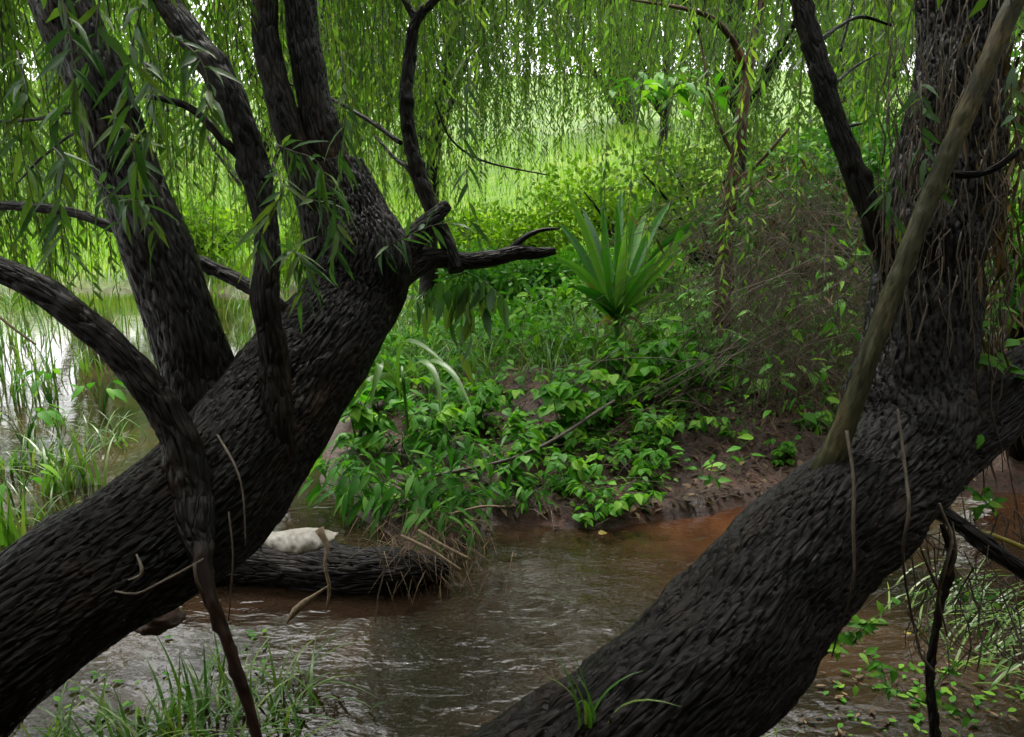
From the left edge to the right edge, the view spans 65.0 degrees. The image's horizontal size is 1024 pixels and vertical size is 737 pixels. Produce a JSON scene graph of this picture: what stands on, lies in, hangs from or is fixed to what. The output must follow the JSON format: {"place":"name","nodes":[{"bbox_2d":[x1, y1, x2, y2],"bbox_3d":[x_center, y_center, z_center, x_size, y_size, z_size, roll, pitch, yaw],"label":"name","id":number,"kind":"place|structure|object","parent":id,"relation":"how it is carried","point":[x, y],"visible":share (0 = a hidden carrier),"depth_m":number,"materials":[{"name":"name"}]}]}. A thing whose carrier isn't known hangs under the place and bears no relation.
{"place":"outdoors","nodes":[
{"label":"outdoors","id":0,"kind":"place"},
{"bbox_2d":[0,287,1023,736],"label":"water","id":1,"kind":"structure","parent":0,"point":[464,661],"depth_m":3.27,"materials":[{"name":"liquid"}]},
{"bbox_2d":[0,477,33,546],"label":"grass clump","id":2,"kind":"object","parent":1,"relation":"on","point":[9,534],"visible":0.81,"depth_m":3.98,"materials":[{"name":"plant"}]},
{"bbox_2d":[0,347,62,407],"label":"grass clump","id":3,"kind":"object","parent":1,"relation":"on","point":[16,384],"visible":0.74,"depth_m":6.87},
{"bbox_2d":[0,404,67,446],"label":"broadleaf plant","id":4,"kind":"object","parent":1,"relation":"on","point":[44,416],"visible":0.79,"depth_m":5.58,"materials":[{"name":"green plant"}]},
{"bbox_2d":[0,413,68,473],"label":"grass clump","id":5,"kind":"object","parent":1,"relation":"on","point":[14,460],"visible":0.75,"depth_m":5.23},
{"bbox_2d":[0,295,76,353],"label":"grass clump","id":6,"kind":"object","parent":1,"relation":"on","point":[11,335],"visible":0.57,"depth_m":9.65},
{"bbox_2d":[3,475,102,527],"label":"grass clump","id":7,"kind":"object","parent":1,"relation":"on","point":[39,509],"visible":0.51,"depth_m":4.33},
{"bbox_2d":[0,419,117,497],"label":"grass clump","id":8,"kind":"object","parent":1,"relation":"on","point":[68,481],"visible":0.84,"depth_m":4.80,"materials":[{"name":"plant"}]},
{"bbox_2d":[9,661,130,736],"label":"grass clump","id":9,"kind":"object","parent":1,"relation":"on","point":[58,728],"visible":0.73,"depth_m":2.58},
{"bbox_2d":[0,309,145,392],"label":"grass clump","id":10,"kind":"object","parent":1,"relation":"on","point":[20,364],"visible":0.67,"depth_m":7.79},
{"bbox_2d":[4,340,146,387],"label":"grass clump","id":11,"kind":"object","parent":1,"relation":"on","point":[85,364],"visible":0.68,"depth_m":7.82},
{"bbox_2d":[69,409,148,452],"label":"grass clump","id":12,"kind":"object","parent":1,"relation":"on","point":[119,438],"visible":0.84,"depth_m":5.68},
{"bbox_2d":[37,654,246,736],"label":"grass clump","id":13,"kind":"object","parent":1,"relation":"on","point":[125,732],"visible":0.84,"depth_m":2.56,"materials":[{"name":"plant"}]},
{"bbox_2d":[134,608,186,635],"bbox_3d":[-1.049,0.744,2.396,0.152,0.091,0.128,0,12,0],"label":"stone","id":14,"kind":"object","parent":1,"relation":"in","point":[160,625],"visible":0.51,"depth_m":2.35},
{"bbox_2d":[35,622,328,736],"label":"grass clump","id":15,"kind":"object","parent":1,"relation":"on","point":[180,698],"visible":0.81,"depth_m":2.67,"materials":[{"name":"plant"}]},
{"bbox_2d":[158,627,375,736],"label":"grass clump","id":16,"kind":"object","parent":1,"relation":"on","point":[273,698],"visible":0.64,"depth_m":2.74,"materials":[{"name":"plant"}]},
{"bbox_2d":[209,661,387,736],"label":"grass clump","id":17,"kind":"object","parent":1,"relation":"on","point":[294,717],"visible":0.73,"depth_m":2.66,"materials":[{"name":"plant"}]},
{"bbox_2d":[215,541,448,594],"bbox_3d":[-0.907,0.906,3.655,1.250,0.308,0.312,1,12,3],"label":"fallen log","id":18,"kind":"object","parent":1,"relation":"in","point":[359,573],"visible":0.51,"depth_m":3.54,"materials":[{"name":"black wood"}]},
{"bbox_2d":[264,528,337,553],"bbox_3d":[-0.861,0.671,3.168,0.331,0.064,0.157,0,12,0],"label":"stone","id":19,"kind":"object","parent":18,"relation":"on","point":[300,540],"visible":0.76,"depth_m":3.14,"materials":[{"name":"stone"}]},
{"bbox_2d":[336,503,519,603],"bbox_3d":[-0.407,0.932,3.756,0.903,0.469,0.702,0,12,0],"label":"straw tangle","id":20,"kind":"object","parent":18,"relation":"on","point":[392,544],"visible":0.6,"depth_m":3.66,"materials":[{"name":"plant"}]},
{"bbox_2d":[4,400,1023,736],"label":"floating debris","id":21,"kind":"object","parent":1,"relation":"on","point":[872,710],"visible":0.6,"depth_m":2.71,"materials":[{"name":"plant"}]},
{"bbox_2d":[44,548,1023,736],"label":"floating greens","id":22,"kind":"object","parent":1,"relation":"on","point":[919,716],"visible":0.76,"depth_m":2.79,"materials":[{"name":"green plant"}]},
{"bbox_2d":[824,597,900,656],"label":"leafy sprig","id":23,"kind":"object","parent":1,"relation":"on","point":[842,637],"visible":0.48,"depth_m":2.58,"materials":[{"name":"green plant"}]},
{"bbox_2d":[858,647,922,701],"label":"leafy sprig","id":24,"kind":"object","parent":1,"relation":"on","point":[879,666],"visible":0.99,"depth_m":2.48,"materials":[{"name":"green plant"}]},
{"bbox_2d":[852,661,969,727],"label":"leafy sprig","id":25,"kind":"object","parent":1,"relation":"on","point":[922,697],"visible":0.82,"depth_m":2.29,"materials":[{"name":"green plant"}]},
{"bbox_2d":[914,522,957,736],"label":"dead branch","id":26,"kind":"object","parent":1,"relation":"in","point":[930,662],"visible":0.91,"depth_m":2.17,"materials":[{"name":"black wood"}]},
{"bbox_2d":[880,558,1023,630],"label":"grass clump","id":27,"kind":"object","parent":1,"relation":"on","point":[910,591],"visible":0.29,"depth_m":3.41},
{"bbox_2d":[887,551,1023,662],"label":"grass clump","id":28,"kind":"object","parent":1,"relation":"on","point":[974,623],"visible":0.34,"depth_m":3.24,"materials":[{"name":"plant"}]},
{"bbox_2d":[922,577,1023,694],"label":"grass clump","id":29,"kind":"object","parent":1,"relation":"on","point":[1003,674],"visible":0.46,"depth_m":2.96,"materials":[{"name":"plant"}]},
{"bbox_2d":[0,70,1023,552],"bbox_3d":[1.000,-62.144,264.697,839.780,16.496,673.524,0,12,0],"label":"ground","id":30,"kind":"structure","parent":0,"point":[562,518],"depth_m":5.40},
{"bbox_2d":[0,5,192,275],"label":"willow tree","id":31,"kind":"object","parent":30,"relation":"on","point":[4,182],"visible":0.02,"depth_m":13.34,"materials":[{"name":"green plant"}]},
{"bbox_2d":[1,0,213,157],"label":"broadleaf tree","id":32,"kind":"object","parent":30,"relation":"on","point":[116,15],"visible":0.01,"depth_m":33.55,"materials":[{"name":"green plant"}]},
{"bbox_2d":[0,0,240,323],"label":"willow tree","id":33,"kind":"object","parent":30,"relation":"on","point":[17,143],"visible":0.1,"depth_m":8.27,"materials":[{"name":"green plant"}]},
{"bbox_2d":[174,193,278,264],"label":"shrub","id":34,"kind":"object","parent":30,"relation":"on","point":[202,238],"visible":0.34,"depth_m":15.40,"materials":[{"name":"green plant"}]},
{"bbox_2d":[0,0,568,335],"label":"willow tree","id":35,"kind":"object","parent":30,"relation":"on","point":[234,176],"visible":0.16,"depth_m":8.42,"materials":[{"name":"green plant"}]},
{"bbox_2d":[66,0,559,197],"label":"willow tree","id":36,"kind":"object","parent":30,"relation":"on","point":[193,9],"visible":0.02,"depth_m":14.60,"materials":[{"name":"green plant"}]},
{"bbox_2d":[297,443,387,515],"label":"lance leaved herb","id":37,"kind":"object","parent":30,"relation":"on","point":[340,486],"visible":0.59,"depth_m":4.36,"materials":[{"name":"green plant"}]},
{"bbox_2d":[321,438,400,483],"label":"lance leaved herb","id":38,"kind":"object","parent":30,"relation":"on","point":[367,454],"visible":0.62,"depth_m":4.75,"materials":[{"name":"green plant"}]},
{"bbox_2d":[334,380,399,452],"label":"leafy herb","id":39,"kind":"object","parent":30,"relation":"on","point":[361,415],"visible":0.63,"depth_m":5.00,"materials":[{"name":"green plant"}]},
{"bbox_2d":[308,460,441,538],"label":"lance leaved herb","id":40,"kind":"object","parent":30,"relation":"on","point":[366,505],"visible":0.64,"depth_m":4.11,"materials":[{"name":"green plant"}]},
{"bbox_2d":[357,355,418,410],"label":"leafy herb","id":41,"kind":"object","parent":30,"relation":"on","point":[386,393],"visible":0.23,"depth_m":5.69,"materials":[{"name":"green plant"}]},
{"bbox_2d":[369,352,432,407],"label":"leafy herb","id":42,"kind":"object","parent":30,"relation":"on","point":[426,378],"visible":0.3,"depth_m":6.00,"materials":[{"name":"green plant"}]},
{"bbox_2d":[353,412,456,468],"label":"lance leaved herb","id":43,"kind":"object","parent":30,"relation":"on","point":[379,435],"visible":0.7,"depth_m":4.97,"materials":[{"name":"green plant"}]},
{"bbox_2d":[354,338,471,426],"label":"arching plant","id":44,"kind":"object","parent":30,"relation":"on","point":[377,376],"visible":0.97,"depth_m":4.35,"materials":[{"name":"green plant"}]},
{"bbox_2d":[347,447,485,523],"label":"lance leaved herb","id":45,"kind":"object","parent":30,"relation":"on","point":[420,490],"visible":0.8,"depth_m":4.10,"materials":[{"name":"green plant"}]},
{"bbox_2d":[383,378,466,429],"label":"lance leaved herb","id":46,"kind":"object","parent":30,"relation":"on","point":[430,396],"visible":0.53,"depth_m":5.50,"materials":[{"name":"green plant"}]},
{"bbox_2d":[391,399,474,454],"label":"leafy herb","id":47,"kind":"object","parent":30,"relation":"on","point":[453,410],"visible":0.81,"depth_m":5.00,"materials":[{"name":"green plant"}]},
{"bbox_2d":[190,0,699,315],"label":"willow tree","id":48,"kind":"object","parent":30,"relation":"on","point":[426,283],"visible":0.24,"depth_m":8.80,"materials":[{"name":"green plant"}]},
{"bbox_2d":[400,413,492,466],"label":"lance leaved herb","id":49,"kind":"object","parent":30,"relation":"on","point":[466,443],"visible":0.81,"depth_m":4.78,"materials":[{"name":"green plant"}]},
{"bbox_2d":[401,488,494,557],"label":"lance leaved herb","id":50,"kind":"object","parent":30,"relation":"on","point":[408,524],"visible":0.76,"depth_m":3.90,"materials":[{"name":"green plant"}]},
{"bbox_2d":[415,366,497,406],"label":"leafy herb","id":51,"kind":"object","parent":30,"relation":"on","point":[449,379],"visible":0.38,"depth_m":5.92,"materials":[{"name":"green plant"}]},
{"bbox_2d":[423,468,507,526],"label":"lance leaved herb","id":52,"kind":"object","parent":30,"relation":"on","point":[459,491],"visible":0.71,"depth_m":4.16,"materials":[{"name":"green plant"}]},
{"bbox_2d":[443,372,505,431],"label":"leafy herb","id":53,"kind":"object","parent":30,"relation":"on","point":[486,394],"visible":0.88,"depth_m":5.26,"materials":[{"name":"green plant"}]},
{"bbox_2d":[438,430,530,483],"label":"lance leaved herb","id":54,"kind":"object","parent":30,"relation":"on","point":[489,468],"visible":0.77,"depth_m":4.56,"materials":[{"name":"green plant"}]},
{"bbox_2d":[432,237,569,311],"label":"shrub","id":55,"kind":"object","parent":30,"relation":"on","point":[510,275],"visible":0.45,"depth_m":8.79,"materials":[{"name":"green plant"}]},
{"bbox_2d":[0,0,1012,736],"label":"willow tree","id":56,"kind":"object","parent":30,"relation":"on","point":[270,400],"visible":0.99,"depth_m":2.38,"materials":[{"name":"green plant"}]},
{"bbox_2d":[416,271,508,387],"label":"hanging shoot","id":57,"kind":"object","parent":56,"relation":"hanging from","point":[458,305],"visible":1,"depth_m":3.33,"materials":[{"name":"green plant"}]},
{"bbox_2d":[473,441,543,492],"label":"leafy herb","id":58,"kind":"object","parent":30,"relation":"on","point":[529,461],"visible":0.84,"depth_m":4.50,"materials":[{"name":"green plant"}]},
{"bbox_2d":[0,112,1023,297],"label":"meadow grass","id":59,"kind":"structure","parent":30,"relation":"on","point":[33,257],"depth_m":25.09,"materials":[{"name":"green plant"}]},
{"bbox_2d":[445,193,583,263],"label":"shrub","id":60,"kind":"object","parent":30,"relation":"on","point":[513,231],"visible":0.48,"depth_m":12.52,"materials":[{"name":"green plant"}]},
{"bbox_2d":[485,472,563,514],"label":"lance leaved herb","id":61,"kind":"object","parent":30,"relation":"on","point":[525,494],"visible":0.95,"depth_m":4.29,"materials":[{"name":"green plant"}]},
{"bbox_2d":[502,407,564,460],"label":"leafy herb","id":62,"kind":"object","parent":30,"relation":"on","point":[535,434],"visible":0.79,"depth_m":4.83,"materials":[{"name":"green plant"}]},
{"bbox_2d":[100,0,1023,736],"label":"willow tree","id":63,"kind":"object","parent":30,"relation":"on","point":[740,624],"visible":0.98,"depth_m":2.20,"materials":[{"name":"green plant"}]},
{"bbox_2d":[545,648,676,729],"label":"grass clump","id":64,"kind":"object","parent":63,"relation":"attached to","point":[589,715],"visible":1,"depth_m":1.61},
{"bbox_2d":[831,430,855,657],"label":"hanging vine","id":65,"kind":"object","parent":63,"relation":"hanging from","point":[853,511],"visible":0.82,"depth_m":1.84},
{"bbox_2d":[896,409,920,648],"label":"hanging vine","id":66,"kind":"object","parent":63,"relation":"hanging from","point":[908,507],"visible":0.96,"depth_m":1.99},
{"bbox_2d":[861,506,1023,688],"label":"drift tangle","id":67,"kind":"object","parent":63,"relation":"attached to","point":[967,581],"visible":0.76,"depth_m":2.37,"materials":[{"name":"wood"}]},
{"bbox_2d":[963,485,1008,520],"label":"leafy sprig","id":68,"kind":"object","parent":63,"relation":"attached to","point":[993,503],"visible":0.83,"depth_m":2.30,"materials":[{"name":"green plant"}]},
{"bbox_2d":[978,293,1023,378],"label":"leafy sprig","id":69,"kind":"object","parent":63,"relation":"attached to","point":[1002,366],"visible":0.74,"depth_m":2.45,"materials":[{"name":"green plant"}]},
{"bbox_2d":[534,372,600,443],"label":"leafy herb","id":70,"kind":"object","parent":30,"relation":"on","point":[568,405],"visible":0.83,"depth_m":5.00,"materials":[{"name":"green plant"}]},
{"bbox_2d":[543,446,603,495],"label":"leafy herb","id":71,"kind":"object","parent":30,"relation":"on","point":[580,465],"visible":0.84,"depth_m":4.46,"materials":[{"name":"green plant"}]},
{"bbox_2d":[345,283,819,528],"bbox_3d":[0.789,-0.680,9.415,5.363,0.806,10.473,-2,12,-11],"label":"ground cover","id":72,"kind":"object","parent":30,"relation":"on","point":[573,483],"visible":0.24,"depth_m":5.02,"materials":[{"name":"green plant"}]},
{"bbox_2d":[434,400,615,476],"bbox_3d":[0.148,0.417,4.735,1.427,0.233,0.189,-9,15,-36],"label":"stick","id":73,"kind":"object","parent":72,"relation":"on","point":[594,413],"visible":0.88,"depth_m":4.67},
{"bbox_2d":[559,382,642,437],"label":"leafy herb","id":74,"kind":"object","parent":30,"relation":"on","point":[596,403],"visible":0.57,"depth_m":5.24,"materials":[{"name":"green plant"}]},
{"bbox_2d":[563,434,653,467],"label":"leafy herb","id":75,"kind":"object","parent":30,"relation":"on","point":[572,441],"visible":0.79,"depth_m":4.92,"materials":[{"name":"green plant"}]},
{"bbox_2d":[368,262,861,398],"bbox_3d":[0.929,-0.932,9.821,6.373,1.070,8.703,0,12,0],"label":"dark ground cover","id":76,"kind":"object","parent":30,"relation":"on","point":[503,368],"visible":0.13,"depth_m":6.34,"materials":[{"name":"green plant"}]},
{"bbox_2d":[522,143,710,254],"bbox_3d":[1.769,-2.633,13.374,3.357,2.111,3.307,0,12,0],"label":"shrub","id":77,"kind":"object","parent":30,"relation":"on","point":[592,193],"visible":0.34,"depth_m":13.06,"materials":[{"name":"green plant"}]},
{"bbox_2d":[569,484,663,517],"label":"leafy herb","id":78,"kind":"object","parent":30,"relation":"on","point":[619,507],"visible":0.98,"depth_m":4.18,"materials":[{"name":"green plant"}]},
{"bbox_2d":[534,0,702,124],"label":"broadleaf tree","id":79,"kind":"object","parent":30,"relation":"on","point":[612,104],"visible":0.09,"depth_m":38.06,"materials":[{"name":"green plant"}]},
{"bbox_2d":[368,246,872,376],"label":"undergrowth","id":80,"kind":"object","parent":30,"relation":"on","point":[391,337],"visible":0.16,"depth_m":7.25,"materials":[{"name":"green plant"}]},
{"bbox_2d":[577,358,664,417],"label":"leafy herb","id":81,"kind":"object","parent":30,"relation":"on","point":[617,385],"visible":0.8,"depth_m":5.39,"materials":[{"name":"green plant"}]},
{"bbox_2d":[551,242,693,321],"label":"shrub","id":82,"kind":"object","parent":30,"relation":"on","point":[573,281],"visible":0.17,"depth_m":8.46,"materials":[{"name":"green plant"}]},
{"bbox_2d":[555,185,705,355],"bbox_3d":[0.871,-0.679,6.244,1.121,1.472,1.117,0,12,0],"label":"young palm","id":83,"kind":"object","parent":30,"relation":"on","point":[600,279],"visible":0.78,"depth_m":6.11,"materials":[{"name":"green plant"}]},
{"bbox_2d":[611,436,670,491],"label":"leafy herb","id":84,"kind":"object","parent":30,"relation":"on","point":[640,467],"visible":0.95,"depth_m":4.63,"materials":[{"name":"green plant"}]},
{"bbox_2d":[600,321,686,402],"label":"leafy herb","id":85,"kind":"object","parent":30,"relation":"on","point":[642,367],"visible":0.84,"depth_m":5.50,"materials":[{"name":"green plant"}]},
{"bbox_2d":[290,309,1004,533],"bbox_3d":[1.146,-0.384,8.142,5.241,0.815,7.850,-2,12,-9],"label":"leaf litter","id":86,"kind":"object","parent":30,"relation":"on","point":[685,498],"visible":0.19,"depth_m":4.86,"materials":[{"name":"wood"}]},
{"bbox_2d":[625,409,684,450],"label":"leafy herb","id":87,"kind":"object","parent":30,"relation":"on","point":[656,428],"visible":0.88,"depth_m":5.04,"materials":[{"name":"green plant"}]},
{"bbox_2d":[632,319,703,379],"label":"leafy herb","id":88,"kind":"object","parent":30,"relation":"on","point":[691,346],"visible":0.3,"depth_m":5.97,"materials":[{"name":"green plant"}]},
{"bbox_2d":[437,0,904,239],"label":"willow tree","id":89,"kind":"object","parent":30,"relation":"on","point":[647,99],"visible":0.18,"depth_m":13.78,"materials":[{"name":"green plant"}]},
{"bbox_2d":[649,337,723,407],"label":"leafy herb","id":90,"kind":"object","parent":30,"relation":"on","point":[679,379],"visible":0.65,"depth_m":5.53,"materials":[{"name":"green plant"}]},
{"bbox_2d":[374,247,1006,393],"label":"bank grass","id":91,"kind":"structure","parent":30,"relation":"on","point":[488,362],"depth_m":6.76,"materials":[{"name":"plant"}]},
{"bbox_2d":[598,118,819,278],"bbox_3d":[2.597,-2.324,11.378,2.891,2.421,3.152,0,12,0],"label":"shrub","id":92,"kind":"object","parent":30,"relation":"on","point":[641,157],"visible":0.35,"depth_m":11.00,"materials":[{"name":"green plant"}]},
{"bbox_2d":[604,0,825,362],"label":"slim tree","id":93,"kind":"object","parent":30,"relation":"on","point":[660,89],"visible":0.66,"depth_m":6.45,"materials":[{"name":"green plant"}]},
{"bbox_2d":[671,434,764,488],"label":"leafy sprig","id":94,"kind":"object","parent":30,"relation":"on","point":[719,465],"visible":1,"depth_m":4.20,"materials":[{"name":"green plant"}]},
{"bbox_2d":[477,134,1022,473],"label":"brush heap","id":95,"kind":"object","parent":30,"relation":"on","point":[785,289],"visible":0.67,"depth_m":5.45,"materials":[{"name":"wood"}]},
{"bbox_2d":[575,158,885,435],"bbox_3d":[2.508,-0.679,6.403,4.038,2.042,2.910,0,12,0],"label":"dead foliage","id":96,"kind":"object","parent":95,"relation":"on","point":[808,409],"visible":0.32,"depth_m":5.73,"materials":[{"name":"brown plant"}]},
{"bbox_2d":[476,0,1023,283],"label":"willow tree","id":97,"kind":"object","parent":30,"relation":"on","point":[790,38],"visible":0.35,"depth_m":9.52,"materials":[{"name":"green plant"}]},
{"bbox_2d":[714,361,825,400],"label":"leafy herb","id":98,"kind":"object","parent":30,"relation":"on","point":[766,385],"visible":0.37,"depth_m":5.81,"materials":[{"name":"green plant"}]},
{"bbox_2d":[704,167,869,298],"bbox_3d":[3.035,-1.323,8.494,1.901,1.559,2.076,5,13,23],"label":"shrub","id":99,"kind":"object","parent":30,"relation":"on","point":[785,184],"visible":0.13,"depth_m":8.09,"materials":[{"name":"green plant"}]},
{"bbox_2d":[694,71,910,208],"bbox_3d":[4.655,-3.224,12.878,3.804,2.680,3.534,0,12,0],"label":"shrub","id":100,"kind":"object","parent":30,"relation":"on","point":[762,139],"visible":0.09,"depth_m":11.96,"materials":[{"name":"green plant"}]},
{"bbox_2d":[609,136,1000,446],"bbox_3d":[2.457,-0.809,6.312,4.072,2.052,2.612,-4,13,-18],"label":"climbing foliage","id":101,"kind":"object","parent":30,"relation":"on","point":[679,236],"visible":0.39,"depth_m":5.42,"materials":[{"name":"green plant"}]},
{"bbox_2d":[791,385,840,435],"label":"leafy herb","id":102,"kind":"object","parent":30,"relation":"on","point":[812,417],"visible":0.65,"depth_m":5.39,"materials":[{"name":"green plant"}]},
{"bbox_2d":[675,0,1023,182],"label":"willow tree","id":103,"kind":"object","parent":30,"relation":"on","point":[1019,35],"visible":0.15,"depth_m":8.83,"materials":[{"name":"green plant"}]},
{"bbox_2d":[757,0,1023,178],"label":"willow tree","id":104,"kind":"object","parent":30,"relation":"on","point":[1017,47],"visible":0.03,"depth_m":11.91,"materials":[{"name":"green plant"}]},
{"bbox_2d":[781,98,1022,275],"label":"shrub","id":105,"kind":"object","parent":30,"relation":"on","point":[822,132],"visible":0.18,"depth_m":7.48,"materials":[{"name":"green plant"}]},
{"bbox_2d":[982,48,1023,460],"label":"shrub","id":106,"kind":"object","parent":30,"relation":"on","point":[1017,455],"visible":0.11,"depth_m":4.83,"materials":[{"name":"green plant"}]},
{"bbox_2d":[0,0,1023,82],"label":"sky","id":107,"kind":"structure","parent":0,"point":[201,0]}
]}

